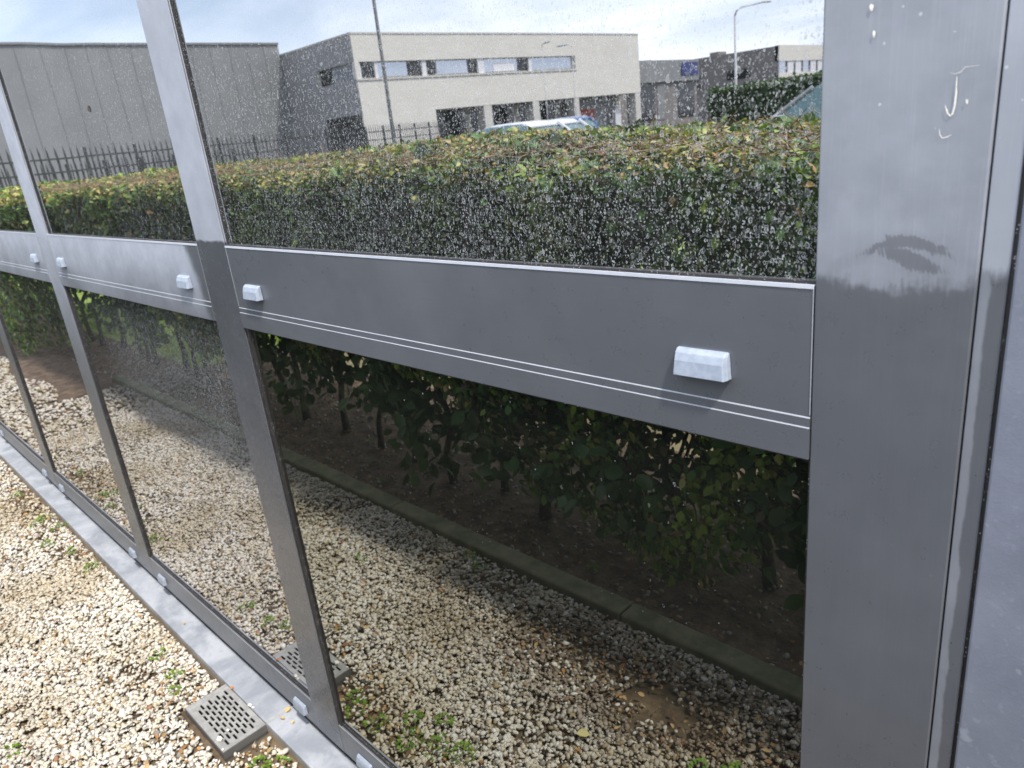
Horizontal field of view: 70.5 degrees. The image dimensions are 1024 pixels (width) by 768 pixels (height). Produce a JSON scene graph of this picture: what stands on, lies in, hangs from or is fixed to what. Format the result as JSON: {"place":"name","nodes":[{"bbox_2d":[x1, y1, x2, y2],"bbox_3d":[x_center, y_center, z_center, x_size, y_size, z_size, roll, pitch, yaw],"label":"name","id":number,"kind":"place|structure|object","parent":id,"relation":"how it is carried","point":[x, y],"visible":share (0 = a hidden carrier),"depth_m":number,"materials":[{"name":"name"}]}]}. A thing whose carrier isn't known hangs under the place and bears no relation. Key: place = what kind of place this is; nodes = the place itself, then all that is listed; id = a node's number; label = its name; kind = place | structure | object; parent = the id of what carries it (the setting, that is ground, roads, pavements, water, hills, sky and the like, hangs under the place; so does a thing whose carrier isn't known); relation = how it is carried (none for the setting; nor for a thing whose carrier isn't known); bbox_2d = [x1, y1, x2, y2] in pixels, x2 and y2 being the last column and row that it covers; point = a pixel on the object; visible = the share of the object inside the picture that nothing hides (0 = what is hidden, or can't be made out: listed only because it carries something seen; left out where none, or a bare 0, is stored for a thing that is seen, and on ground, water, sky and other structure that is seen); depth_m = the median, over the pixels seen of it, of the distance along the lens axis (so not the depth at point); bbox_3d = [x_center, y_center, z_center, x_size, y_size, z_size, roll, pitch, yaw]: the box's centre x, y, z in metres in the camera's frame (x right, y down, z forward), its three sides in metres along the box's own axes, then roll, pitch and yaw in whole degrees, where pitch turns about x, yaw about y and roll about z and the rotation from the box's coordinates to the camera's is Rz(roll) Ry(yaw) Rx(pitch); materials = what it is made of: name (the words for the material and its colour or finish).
{"place":"outdoors","nodes":[
{"label":"outdoors","id":0,"kind":"place"},
{"bbox_2d":[0,459,301,767],"bbox_3d":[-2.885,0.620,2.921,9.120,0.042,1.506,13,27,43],"label":"gravel","id":1,"kind":"structure","parent":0,"point":[59,694],"depth_m":1.95,"materials":[{"name":"beige gravel"}]},
{"bbox_2d":[4,742,20,757],"bbox_3d":[-1.159,0.843,1.677,0.049,0.023,0.040,13,27,43],"label":"weed","id":2,"kind":"object","parent":1,"relation":"on","point":[13,744],"visible":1,"depth_m":1.68,"materials":[{"name":"green plant"}]},
{"bbox_2d":[29,518,46,528],"bbox_3d":[-1.828,0.529,2.781,0.056,0.023,0.062,-1,20,16],"label":"weed","id":3,"kind":"object","parent":1,"relation":"on","point":[35,522],"visible":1,"depth_m":2.78,"materials":[{"name":"green plant"}]},
{"bbox_2d":[35,514,52,520],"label":"weed","id":4,"kind":"object","parent":1,"relation":"on","point":[39,516],"visible":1,"depth_m":2.83,"materials":[{"name":"green plant"}]},
{"bbox_2d":[39,539,54,546],"bbox_3d":[-1.683,0.573,2.620,0.056,0.022,0.047,0,20,18],"label":"weed","id":5,"kind":"object","parent":1,"relation":"on","point":[46,542],"visible":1,"depth_m":2.62,"materials":[{"name":"green plant"}]},
{"bbox_2d":[51,522,67,531],"bbox_3d":[-1.706,0.533,2.731,0.066,0.025,0.059,-3,20,10],"label":"weed","id":6,"kind":"object","parent":1,"relation":"on","point":[58,525],"visible":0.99,"depth_m":2.74,"materials":[{"name":"green plant"}]},
{"bbox_2d":[11,460,113,556],"bbox_3d":[-1.842,0.490,3.002,1.245,0.078,0.134,13,27,43],"label":"stone ledge","id":7,"kind":"object","parent":1,"relation":"on","point":[90,534],"visible":0.37,"depth_m":2.87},
{"bbox_2d":[65,546,76,553],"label":"weed","id":8,"kind":"object","parent":1,"relation":"on","point":[70,549],"visible":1,"depth_m":2.54,"materials":[{"name":"green plant"}]},
{"bbox_2d":[83,562,97,572],"bbox_3d":[-1.412,0.611,2.429,0.055,0.016,0.052,13,27,43],"label":"weed","id":9,"kind":"object","parent":1,"relation":"on","point":[87,564],"visible":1,"depth_m":2.43,"materials":[{"name":"green plant"}]},
{"bbox_2d":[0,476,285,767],"bbox_3d":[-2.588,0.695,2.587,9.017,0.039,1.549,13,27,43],"label":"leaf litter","id":10,"kind":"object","parent":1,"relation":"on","point":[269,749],"visible":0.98,"depth_m":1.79,"materials":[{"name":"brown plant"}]},
{"bbox_2d":[148,647,165,659],"bbox_3d":[-0.954,0.724,1.952,0.052,0.013,0.048,13,27,43],"label":"weed","id":11,"kind":"object","parent":1,"relation":"on","point":[154,651],"visible":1,"depth_m":1.95,"materials":[{"name":"green plant"}]},
{"bbox_2d":[164,685,181,694],"bbox_3d":[-0.845,0.760,1.810,0.039,0.018,0.036,-3,20,11],"label":"weed","id":12,"kind":"object","parent":1,"relation":"on","point":[172,686],"visible":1,"depth_m":1.81,"materials":[{"name":"green plant"}]},
{"bbox_2d":[164,668,184,679],"bbox_3d":[-0.873,0.740,1.866,0.044,0.024,0.039,-1,20,16],"label":"weed","id":13,"kind":"object","parent":1,"relation":"on","point":[180,672],"visible":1,"depth_m":1.86,"materials":[{"name":"green plant"}]},
{"bbox_2d":[95,541,290,732],"bbox_3d":[-0.958,0.690,2.146,1.249,0.078,0.135,13,27,43],"label":"stone ledge","id":14,"kind":"object","parent":1,"relation":"on","point":[215,656],"visible":0.38,"depth_m":1.99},
{"bbox_2d":[184,684,267,761],"bbox_3d":[-0.670,0.805,1.705,0.212,0.059,0.103,13,27,43],"label":"drain grate","id":15,"kind":"object","parent":1,"relation":"on","point":[214,714],"visible":0.98,"depth_m":1.69,"materials":[{"name":"grey concrete"}]},
{"bbox_2d":[248,755,267,767],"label":"weed","id":16,"kind":"object","parent":1,"relation":"on","point":[260,757],"visible":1,"depth_m":1.57,"materials":[{"name":"green plant"}]},
{"bbox_2d":[265,754,291,767],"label":"weed","id":17,"kind":"object","parent":1,"relation":"on","point":[276,758],"visible":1,"depth_m":1.56,"materials":[{"name":"green plant"}]},
{"bbox_2d":[266,706,358,767],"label":"stone ledge","id":18,"kind":"object","parent":1,"relation":"on","point":[304,741],"visible":0.46,"depth_m":1.59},
{"label":"ground","id":19,"kind":"structure","parent":0,"visible":0},
{"bbox_2d":[0,435,26,470],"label":"stone ledge","id":20,"kind":"object","parent":19,"relation":"on","point":[10,454],"visible":0.26,"depth_m":3.50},
{"bbox_2d":[0,0,1023,767],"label":"glazed facade","id":21,"kind":"structure","parent":19,"relation":"on","point":[500,382],"depth_m":0.75,"materials":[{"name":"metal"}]},
{"bbox_2d":[954,200,1023,767],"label":"wall panel","id":22,"kind":"structure","parent":21,"relation":"attached to","point":[991,730],"depth_m":0.49,"materials":[{"name":"grey metal"}]}
]}

